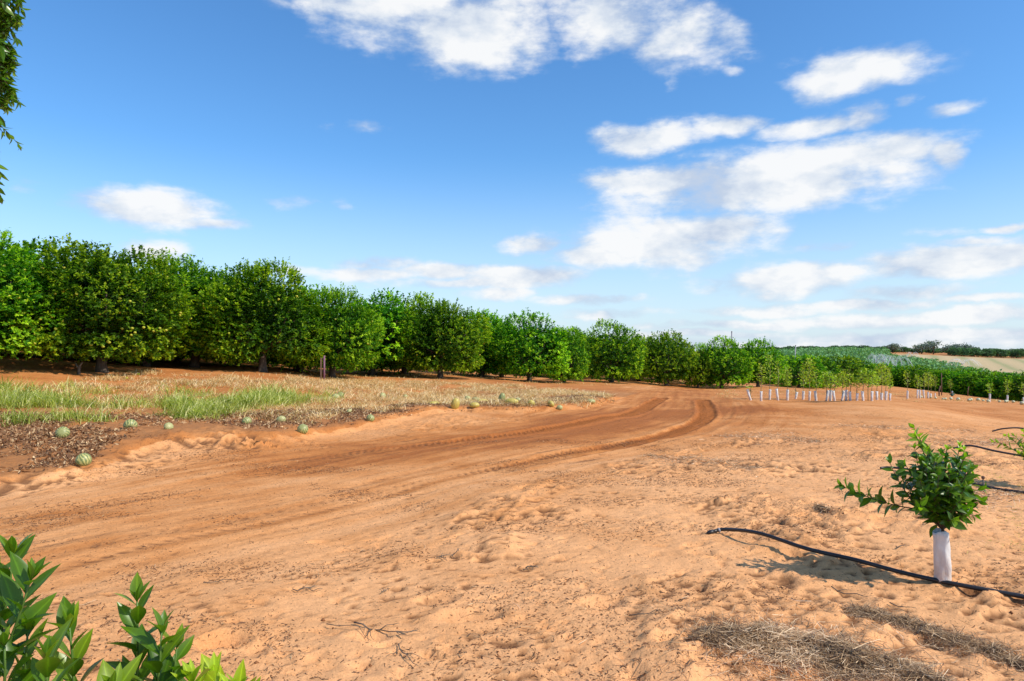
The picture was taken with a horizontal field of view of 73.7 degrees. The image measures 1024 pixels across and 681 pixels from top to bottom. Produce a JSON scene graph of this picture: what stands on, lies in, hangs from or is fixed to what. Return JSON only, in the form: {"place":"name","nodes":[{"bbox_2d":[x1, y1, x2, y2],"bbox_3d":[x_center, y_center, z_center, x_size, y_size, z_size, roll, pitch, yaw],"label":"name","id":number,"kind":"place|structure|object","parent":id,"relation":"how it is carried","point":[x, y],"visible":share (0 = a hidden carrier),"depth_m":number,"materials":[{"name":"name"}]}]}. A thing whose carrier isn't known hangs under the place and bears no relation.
{"place":"outdoors","nodes":[
{"label":"outdoors","id":0,"kind":"place"},
{"bbox_2d":[1,368,615,423],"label":"dry grass","id":1,"kind":"structure","parent":0,"point":[342,383],"depth_m":20.82,"materials":[{"name":"plant"}]},
{"bbox_2d":[0,383,761,643],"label":"dirt track","id":2,"kind":"structure","parent":0,"point":[672,403],"depth_m":8.40,"materials":[{"name":"soil"}]},
{"bbox_2d":[0,351,1023,680],"bbox_3d":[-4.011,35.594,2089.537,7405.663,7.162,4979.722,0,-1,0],"label":"ground","id":3,"kind":"structure","parent":0,"point":[562,547],"depth_m":5.69,"materials":[{"name":"sand"}]},
{"bbox_2d":[0,0,30,203],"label":"overhanging tree","id":4,"kind":"object","parent":3,"relation":"on","point":[9,19],"visible":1,"depth_m":5.03,"materials":[{"name":"green plant"}]},
{"bbox_2d":[0,241,49,333],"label":"citrus tree","id":5,"kind":"object","parent":3,"relation":"on","point":[32,252],"visible":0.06,"depth_m":23.46,"materials":[{"name":"green plant"}]},
{"bbox_2d":[0,227,81,359],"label":"citrus tree","id":6,"kind":"object","parent":3,"relation":"on","point":[13,297],"visible":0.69,"depth_m":19.03,"materials":[{"name":"green plant"}]},
{"bbox_2d":[0,236,123,357],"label":"citrus tree","id":7,"kind":"object","parent":3,"relation":"on","point":[32,245],"visible":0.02,"depth_m":25.07,"materials":[{"name":"green plant"}]},
{"bbox_2d":[55,427,69,437],"bbox_3d":[-7.453,1.534,11.324,0.212,0.212,0.181,11,-22,-19],"label":"melon","id":8,"kind":"object","parent":3,"relation":"on","point":[63,432],"visible":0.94,"depth_m":11.26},
{"bbox_2d":[75,453,91,466],"bbox_3d":[-5.910,1.651,9.414,0.202,0.187,0.202,-34,-4,18],"label":"melon","id":9,"kind":"object","parent":3,"relation":"on","point":[83,459],"visible":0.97,"depth_m":9.35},
{"bbox_2d":[6,233,199,372],"bbox_3d":[-12.736,-1.017,21.691,5.350,4.317,5.643,1,-1,-35],"label":"citrus tree","id":10,"kind":"object","parent":3,"relation":"on","point":[134,317],"visible":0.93,"depth_m":20.53,"materials":[{"name":"green plant"}]},
{"bbox_2d":[44,258,166,363],"bbox_3d":[-15.427,-1.126,26.052,5.201,4.132,4.735,1,-1,-36],"label":"citrus tree","id":11,"kind":"object","parent":3,"relation":"on","point":[110,360],"depth_m":25.10,"materials":[{"name":"green plant"}]},
{"bbox_2d":[0,533,260,680],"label":"citrus shrub","id":12,"kind":"object","parent":3,"relation":"on","point":[160,663],"visible":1,"depth_m":1.06,"materials":[{"name":"green plant"}]},
{"bbox_2d":[123,419,137,428],"bbox_3d":[-6.708,1.491,11.997,0.225,0.225,0.192,5,27,-28],"label":"melon","id":13,"kind":"object","parent":3,"relation":"on","point":[128,423],"visible":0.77,"depth_m":11.93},
{"bbox_2d":[89,271,217,366],"bbox_3d":[-13.882,-0.818,25.939,5.369,3.839,4.927,-1,-1,41],"label":"citrus tree","id":14,"kind":"object","parent":3,"relation":"on","point":[145,361],"visible":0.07,"depth_m":25.20,"materials":[{"name":"green plant"}]},
{"bbox_2d":[131,252,204,360],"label":"citrus tree","id":15,"kind":"object","parent":3,"relation":"on","point":[139,265],"depth_m":30.38,"materials":[{"name":"green plant"}]},
{"bbox_2d":[0,372,349,427],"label":"green grass","id":16,"kind":"structure","parent":3,"relation":"on","point":[183,405],"depth_m":14.96,"materials":[{"name":"plant"}]},
{"bbox_2d":[113,247,277,367],"bbox_3d":[-12.418,-1.236,27.116,6.144,4.888,6.196,0,-1,-21],"label":"citrus tree","id":17,"kind":"object","parent":3,"relation":"on","point":[197,281],"visible":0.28,"depth_m":25.74,"materials":[{"name":"green plant"}]},
{"bbox_2d":[178,267,290,365],"bbox_3d":[-12.251,-1.066,30.140,5.717,4.665,5.404,0,-1,-10],"label":"citrus tree","id":18,"kind":"object","parent":3,"relation":"on","point":[206,361],"visible":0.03,"depth_m":29.18,"materials":[{"name":"green plant"}]},
{"bbox_2d":[182,256,333,372],"bbox_3d":[-9.889,-0.957,26.593,5.339,4.645,5.439,0,-1,5],"label":"citrus tree","id":19,"kind":"object","parent":3,"relation":"on","point":[249,289],"visible":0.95,"depth_m":25.55,"materials":[{"name":"green plant"}]},
{"bbox_2d":[258,327,337,370],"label":"citrus tree","id":20,"kind":"object","parent":3,"relation":"on","point":[294,368],"visible":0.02,"depth_m":33.20,"materials":[{"name":"green plant"}]},
{"bbox_2d":[297,424,307,433],"bbox_3d":[-3.994,1.696,13.034,0.207,0.207,0.186,-5,-41,-12],"label":"melon","id":21,"kind":"object","parent":3,"relation":"on","point":[302,428],"visible":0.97,"depth_m":12.96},
{"bbox_2d":[0,394,613,472],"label":"leaf litter","id":22,"kind":"object","parent":3,"relation":"on","point":[40,432],"visible":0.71,"depth_m":12.32,"materials":[{"name":"brown plant"}]},
{"bbox_2d":[266,283,357,372],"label":"citrus tree","id":23,"kind":"object","parent":3,"relation":"on","point":[277,360],"visible":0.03,"depth_m":31.71,"materials":[{"name":"green plant"}]},
{"bbox_2d":[320,356,324,380],"bbox_3d":[-7.251,1.119,26.145,0.190,1.080,0.089,0,-1,0],"label":"marker stake","id":24,"kind":"object","parent":3,"relation":"on","point":[323,358],"visible":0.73,"depth_m":26.12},
{"bbox_2d":[273,282,386,377],"bbox_3d":[-7.829,-0.412,29.737,5.086,4.294,4.809,0,-1,7],"label":"citrus tree","id":25,"kind":"object","parent":3,"relation":"on","point":[349,319],"visible":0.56,"depth_m":28.70,"materials":[{"name":"green plant"}]},
{"bbox_2d":[335,287,422,374],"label":"citrus tree","id":26,"kind":"object","parent":3,"relation":"on","point":[385,345],"visible":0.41,"depth_m":33.89,"materials":[{"name":"green plant"}]},
{"bbox_2d":[353,622,418,638],"bbox_3d":[-0.772,1.739,4.099,0.446,0.051,0.167,0,-1,11],"label":"dead twig","id":27,"kind":"object","parent":3,"relation":"on","point":[401,632],"visible":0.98,"depth_m":4.08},
{"bbox_2d":[358,291,453,374],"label":"citrus tree","id":28,"kind":"object","parent":3,"relation":"on","point":[396,367],"visible":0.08,"depth_m":36.48,"materials":[{"name":"green plant"}]},
{"bbox_2d":[393,298,492,377],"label":"citrus tree","id":29,"kind":"object","parent":3,"relation":"on","point":[434,319],"visible":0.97,"depth_m":32.99,"materials":[{"name":"green plant"}]},
{"bbox_2d":[451,398,459,408],"bbox_3d":[-1.514,1.698,18.231,0.231,0.329,0.208,14,5,0],"label":"melon","id":30,"kind":"object","parent":3,"relation":"on","point":[455,403],"visible":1,"depth_m":18.16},
{"bbox_2d":[453,315,512,376],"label":"citrus tree","id":31,"kind":"object","parent":3,"relation":"on","point":[484,358],"visible":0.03,"depth_m":43.18,"materials":[{"name":"green plant"}]},
{"bbox_2d":[450,306,530,377],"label":"citrus tree","id":32,"kind":"object","parent":3,"relation":"on","point":[493,319],"visible":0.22,"depth_m":41.11,"materials":[{"name":"green plant"}]},
{"bbox_2d":[478,322,533,377],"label":"citrus tree","id":33,"kind":"object","parent":3,"relation":"on","point":[502,375],"visible":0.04,"depth_m":45.69,"materials":[{"name":"green plant"}]},
{"bbox_2d":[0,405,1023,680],"bbox_3d":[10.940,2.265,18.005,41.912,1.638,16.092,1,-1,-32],"label":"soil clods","id":34,"kind":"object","parent":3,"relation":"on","point":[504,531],"visible":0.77,"depth_m":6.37,"materials":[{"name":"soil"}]},
{"bbox_2d":[8,436,1018,680],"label":"dry stalks","id":35,"kind":"object","parent":3,"relation":"on","point":[510,591],"visible":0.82,"depth_m":5.07,"materials":[{"name":"brown plant"}]},
{"bbox_2d":[484,307,572,381],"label":"citrus tree","id":36,"kind":"object","parent":3,"relation":"on","point":[537,365],"visible":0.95,"depth_m":38.93,"materials":[{"name":"green plant"}]},
{"bbox_2d":[533,325,591,382],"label":"citrus tree","id":37,"kind":"object","parent":3,"relation":"on","point":[582,360],"visible":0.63,"depth_m":40.26,"materials":[{"name":"green plant"}]},
{"bbox_2d":[545,327,596,378],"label":"citrus tree","id":38,"kind":"object","parent":3,"relation":"on","point":[569,330],"visible":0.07,"depth_m":50.54,"materials":[{"name":"green plant"}]},
{"bbox_2d":[559,326,607,377],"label":"citrus tree","id":39,"kind":"object","parent":3,"relation":"on","point":[585,334],"visible":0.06,"depth_m":51.36,"materials":[{"name":"green plant"}]},
{"bbox_2d":[578,318,647,381],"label":"citrus tree","id":40,"kind":"object","parent":3,"relation":"on","point":[609,358],"visible":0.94,"depth_m":44.88,"materials":[{"name":"green plant"}]},
{"bbox_2d":[604,342,648,380],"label":"citrus tree","id":41,"kind":"object","parent":3,"relation":"on","point":[634,348],"visible":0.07,"depth_m":53.35,"materials":[{"name":"green plant"}]},
{"bbox_2d":[617,333,667,380],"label":"citrus tree","id":42,"kind":"object","parent":3,"relation":"on","point":[646,341],"visible":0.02,"depth_m":55.13,"materials":[{"name":"green plant"}]},
{"bbox_2d":[638,328,699,385],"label":"citrus tree","id":43,"kind":"object","parent":3,"relation":"on","point":[665,371],"visible":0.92,"depth_m":49.12,"materials":[{"name":"green plant"}]},
{"bbox_2d":[648,335,689,383],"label":"citrus tree","id":44,"kind":"object","parent":3,"relation":"on","point":[672,379],"visible":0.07,"depth_m":56.35,"materials":[{"name":"green plant"}]},
{"bbox_2d":[681,347,718,387],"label":"citrus tree","id":45,"kind":"object","parent":3,"relation":"on","point":[701,378],"visible":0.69,"depth_m":50.83,"materials":[{"name":"green plant"}]},
{"bbox_2d":[622,448,782,476],"bbox_3d":[2.982,1.835,10.568,2.811,0.170,2.804,0,-1,25],"label":"dead grass patch","id":46,"kind":"object","parent":3,"relation":"on","point":[733,464],"visible":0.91,"depth_m":10.43,"materials":[{"name":"plant"}]},
{"bbox_2d":[691,342,732,384],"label":"citrus tree","id":47,"kind":"object","parent":3,"relation":"on","point":[699,346],"visible":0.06,"depth_m":57.82,"materials":[{"name":"green plant"}]},
{"bbox_2d":[694,335,756,388],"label":"citrus tree","id":48,"kind":"object","parent":3,"relation":"on","point":[720,380],"visible":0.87,"depth_m":50.95,"materials":[{"name":"green plant"}]},
{"bbox_2d":[728,336,788,386],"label":"citrus tree","id":49,"kind":"object","parent":3,"relation":"on","point":[759,353],"visible":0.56,"depth_m":53.19,"materials":[{"name":"green plant"}]},
{"bbox_2d":[755,363,765,400],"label":"young tree","id":50,"kind":"object","parent":3,"relation":"on","point":[762,377],"visible":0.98,"depth_m":24.64,"materials":[{"name":"green plant"}]},
{"bbox_2d":[763,354,775,399],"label":"young tree","id":51,"kind":"object","parent":3,"relation":"on","point":[770,357],"visible":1,"depth_m":26.03,"materials":[{"name":"green plant"}]},
{"bbox_2d":[773,361,782,399],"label":"young tree","id":52,"kind":"object","parent":3,"relation":"on","point":[778,377],"visible":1,"depth_m":25.73,"materials":[{"name":"green plant"}]},
{"bbox_2d":[570,590,998,680],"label":"dead grass heap","id":53,"kind":"object","parent":3,"relation":"on","point":[789,643],"visible":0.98,"depth_m":3.70,"materials":[{"name":"plant"}]},
{"bbox_2d":[782,366,792,399],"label":"young tree","id":54,"kind":"object","parent":3,"relation":"on","point":[788,373],"visible":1,"depth_m":25.99,"materials":[{"name":"green plant"}]},
{"bbox_2d":[703,427,880,446],"bbox_3d":[5.121,1.905,13.516,3.808,0.172,3.170,0,-1,-29],"label":"dead grass patch","id":55,"kind":"object","parent":3,"relation":"on","point":[792,439],"visible":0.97,"depth_m":13.28,"materials":[{"name":"plant"}]},
{"bbox_2d":[773,353,828,387],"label":"citrus tree","id":56,"kind":"object","parent":3,"relation":"on","point":[797,381],"visible":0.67,"depth_m":66.21,"materials":[{"name":"green plant"}]},
{"bbox_2d":[798,367,807,399],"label":"young tree","id":57,"kind":"object","parent":3,"relation":"on","point":[803,394],"visible":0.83,"depth_m":26.68,"materials":[{"name":"green plant"}]},
{"bbox_2d":[801,358,817,399],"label":"young tree","id":58,"kind":"object","parent":3,"relation":"on","point":[809,377],"visible":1,"depth_m":26.18,"materials":[{"name":"green plant"}]},
{"bbox_2d":[793,355,844,387],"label":"citrus tree","id":59,"kind":"object","parent":3,"relation":"on","point":[827,364],"visible":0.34,"depth_m":69.00,"materials":[{"name":"green plant"}]},
{"bbox_2d":[811,501,835,513],"bbox_3d":[3.226,1.742,7.117,0.196,0.110,0.296,0,-1,-21],"label":"dead grass patch","id":60,"kind":"object","parent":3,"relation":"on","point":[823,507],"visible":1,"depth_m":7.10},
{"bbox_2d":[820,372,830,400],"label":"young tree","id":61,"kind":"object","parent":3,"relation":"on","point":[827,392],"visible":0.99,"depth_m":24.91,"materials":[{"name":"green plant"}]},
{"bbox_2d":[825,371,835,400],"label":"young tree","id":62,"kind":"object","parent":3,"relation":"on","point":[830,393],"visible":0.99,"depth_m":24.78,"materials":[{"name":"green plant"}]},
{"bbox_2d":[818,353,864,383],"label":"citrus tree","id":63,"kind":"object","parent":3,"relation":"on","point":[848,358],"visible":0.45,"depth_m":76.09,"materials":[{"name":"green plant"}]},
{"bbox_2d":[837,372,846,400],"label":"young tree","id":64,"kind":"object","parent":3,"relation":"on","point":[843,392],"visible":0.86,"depth_m":24.23,"materials":[{"name":"green plant"}]},
{"bbox_2d":[839,369,851,400],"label":"young tree","id":65,"kind":"object","parent":3,"relation":"on","point":[846,393],"visible":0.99,"depth_m":23.95,"materials":[{"name":"green plant"}]},
{"bbox_2d":[845,373,855,400],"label":"young tree","id":66,"kind":"object","parent":3,"relation":"on","point":[849,393],"visible":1,"depth_m":23.79,"materials":[{"name":"green plant"}]},
{"bbox_2d":[855,370,868,400],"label":"young tree","id":67,"kind":"object","parent":3,"relation":"on","point":[862,392],"visible":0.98,"depth_m":23.59,"materials":[{"name":"green plant"}]},
{"bbox_2d":[844,359,881,383],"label":"citrus tree","id":68,"kind":"object","parent":3,"relation":"on","point":[868,367],"visible":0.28,"depth_m":87.38,"materials":[{"name":"green plant"}]},
{"bbox_2d":[706,528,1023,598],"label":"irrigation pipe","id":69,"kind":"object","parent":3,"relation":"on","point":[920,576],"visible":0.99,"depth_m":5.24,"materials":[{"name":"black plastic"}]},
{"bbox_2d":[863,368,873,387],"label":"young tree","id":70,"kind":"object","parent":3,"relation":"on","point":[869,381],"visible":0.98,"depth_m":23.54,"materials":[{"name":"green plant"}]},
{"bbox_2d":[866,370,878,400],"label":"young tree","id":71,"kind":"object","parent":3,"relation":"on","point":[873,372],"visible":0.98,"depth_m":23.49,"materials":[{"name":"green plant"}]},
{"bbox_2d":[734,346,1020,379],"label":"hillside orchard","id":72,"kind":"object","parent":3,"relation":"on","point":[880,355],"visible":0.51,"depth_m":182.00,"materials":[{"name":"green plant"}]},
{"bbox_2d":[863,361,900,384],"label":"citrus tree","id":73,"kind":"object","parent":3,"relation":"on","point":[888,366],"visible":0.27,"depth_m":93.75,"materials":[{"name":"green plant"}]},
{"bbox_2d":[874,362,889,399],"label":"young tree","id":74,"kind":"object","parent":3,"relation":"on","point":[879,382],"visible":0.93,"depth_m":25.00,"materials":[{"name":"green plant"}]},
{"bbox_2d":[880,366,892,399],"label":"young tree","id":75,"kind":"object","parent":3,"relation":"on","point":[887,384],"visible":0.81,"depth_m":25.51,"materials":[{"name":"green plant"}]},
{"bbox_2d":[884,343,902,352],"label":"gum tree","id":76,"kind":"object","parent":3,"relation":"on","point":[895,346],"visible":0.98,"depth_m":343.73,"materials":[{"name":"green plant"}]},
{"bbox_2d":[883,365,910,386],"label":"citrus tree","id":77,"kind":"object","parent":3,"relation":"on","point":[898,378],"visible":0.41,"depth_m":93.08,"materials":[{"name":"green plant"}]},
{"bbox_2d":[834,423,989,580],"bbox_3d":[2.957,1.198,5.003,1.099,1.180,0.609,0,-1,0],"label":"sleeved sapling","id":78,"kind":"object","parent":3,"relation":"on","point":[939,497],"visible":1,"depth_m":4.95,"materials":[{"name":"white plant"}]},
{"bbox_2d":[818,420,1013,438],"bbox_3d":[8.703,1.946,14.646,4.562,0.260,6.057,1,-1,-44],"label":"dead grass patch","id":79,"kind":"object","parent":3,"relation":"on","point":[937,429],"visible":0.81,"depth_m":14.88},
{"bbox_2d":[898,363,936,387],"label":"citrus tree","id":80,"kind":"object","parent":3,"relation":"on","point":[913,368],"visible":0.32,"depth_m":91.40,"materials":[{"name":"green plant"}]},
{"bbox_2d":[910,343,937,353],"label":"gum tree","id":81,"kind":"object","parent":3,"relation":"on","point":[921,347],"visible":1,"depth_m":343.93,"materials":[{"name":"green plant"}]},
{"bbox_2d":[826,598,1023,674],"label":"dead grass strip","id":82,"kind":"object","parent":3,"relation":"on","point":[1011,658],"visible":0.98,"depth_m":4.05,"materials":[{"name":"plant"}]},
{"bbox_2d":[910,369,946,390],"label":"citrus tree","id":83,"kind":"object","parent":3,"relation":"on","point":[922,377],"visible":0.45,"depth_m":87.24,"materials":[{"name":"green plant"}]},
{"bbox_2d":[917,340,943,353],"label":"gum tree","id":84,"kind":"object","parent":3,"relation":"on","point":[932,343],"visible":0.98,"depth_m":344.07,"materials":[{"name":"green plant"}]},
{"bbox_2d":[848,474,1023,538],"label":"dead grass patch","id":85,"kind":"object","parent":3,"relation":"on","point":[1009,495],"visible":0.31,"depth_m":8.00,"materials":[{"name":"plant"}]},
{"bbox_2d":[923,370,960,391],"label":"citrus tree","id":86,"kind":"object","parent":3,"relation":"on","point":[936,371],"visible":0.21,"depth_m":85.89,"materials":[{"name":"green plant"}]},
{"bbox_2d":[931,371,955,392],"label":"citrus tree","id":87,"kind":"object","parent":3,"relation":"on","point":[939,383],"visible":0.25,"depth_m":85.18,"materials":[{"name":"green plant"}]},
{"bbox_2d":[870,431,1023,451],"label":"dead grass patch","id":88,"kind":"object","parent":3,"relation":"on","point":[999,439],"visible":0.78,"depth_m":12.40,"materials":[{"name":"plant"}]},
{"bbox_2d":[880,466,1023,493],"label":"irrigation pipe","id":89,"kind":"object","parent":3,"relation":"on","point":[991,487],"visible":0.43,"depth_m":8.45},
{"bbox_2d":[944,347,962,355],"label":"round tree","id":90,"kind":"object","parent":3,"relation":"on","point":[953,351],"visible":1,"depth_m":333.38,"materials":[{"name":"green plant"}]},
{"bbox_2d":[942,371,981,393],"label":"citrus tree","id":91,"kind":"object","parent":3,"relation":"on","point":[954,382],"visible":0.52,"depth_m":82.10,"materials":[{"name":"green plant"}]},
{"bbox_2d":[958,347,972,355],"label":"round tree","id":92,"kind":"object","parent":3,"relation":"on","point":[965,351],"visible":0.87,"depth_m":332.73,"materials":[{"name":"green plant"}]},
{"bbox_2d":[953,375,980,395],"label":"citrus tree","id":93,"kind":"object","parent":3,"relation":"on","point":[957,384],"visible":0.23,"depth_m":81.08,"materials":[{"name":"green plant"}]},
{"bbox_2d":[968,348,983,356],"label":"round tree","id":94,"kind":"object","parent":3,"relation":"on","point":[976,352],"visible":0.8,"depth_m":333.42,"materials":[{"name":"green plant"}]},
{"bbox_2d":[957,372,996,395],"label":"citrus tree","id":95,"kind":"object","parent":3,"relation":"on","point":[970,375],"visible":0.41,"depth_m":79.64,"materials":[{"name":"green plant"}]},
{"bbox_2d":[964,369,1005,396],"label":"citrus tree","id":96,"kind":"object","parent":3,"relation":"on","point":[986,373],"visible":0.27,"depth_m":79.57,"materials":[{"name":"green plant"}]},
{"bbox_2d":[953,445,1021,456],"bbox_3d":[7.744,1.778,10.891,0.152,0.129,1.256,1,-1,-33],"label":"irrigation pipe","id":97,"kind":"object","parent":3,"relation":"on","point":[988,449],"visible":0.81,"depth_m":10.94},
{"bbox_2d":[980,348,996,356],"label":"round tree","id":98,"kind":"object","parent":3,"relation":"on","point":[988,352],"visible":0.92,"depth_m":333.58,"materials":[{"name":"green plant"}]},
{"bbox_2d":[974,377,1016,398],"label":"citrus tree","id":99,"kind":"object","parent":3,"relation":"on","point":[981,394],"visible":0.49,"depth_m":77.27,"materials":[{"name":"green plant"}]},
{"bbox_2d":[994,349,1009,357],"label":"round tree","id":100,"kind":"object","parent":3,"relation":"on","point":[1000,353],"visible":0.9,"depth_m":333.42,"materials":[{"name":"green plant"}]},
{"bbox_2d":[982,371,1022,400],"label":"citrus tree","id":101,"kind":"object","parent":3,"relation":"on","point":[998,381],"visible":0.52,"depth_m":75.88,"materials":[{"name":"green plant"}]},
{"bbox_2d":[990,428,1023,459],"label":"citrus bush","id":102,"kind":"object","parent":3,"relation":"on","point":[1017,443],"visible":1,"depth_m":8.69,"materials":[{"name":"green plant"}]},
{"bbox_2d":[990,375,1023,400],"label":"citrus tree","id":103,"kind":"object","parent":3,"relation":"on","point":[998,393],"visible":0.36,"depth_m":75.02,"materials":[{"name":"green plant"}]},
{"bbox_2d":[999,369,1023,400],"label":"citrus tree","id":104,"kind":"object","parent":3,"relation":"on","point":[1018,380],"visible":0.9,"depth_m":72.33,"materials":[{"name":"green plant"}]},
{"bbox_2d":[1009,349,1023,357],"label":"round tree","id":105,"kind":"object","parent":3,"relation":"on","point":[1015,353],"visible":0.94,"depth_m":333.80,"materials":[{"name":"green plant"}]},
{"bbox_2d":[0,0,1023,350],"label":"sky","id":106,"kind":"structure","parent":0,"point":[820,173],"materials":[{"name":"blue"}]},
{"bbox_2d":[206,372,1018,403],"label":"sparse dry grass","id":107,"kind":"structure","parent":0,"point":[610,384],"depth_m":37.49,"materials":[{"name":"plant"}]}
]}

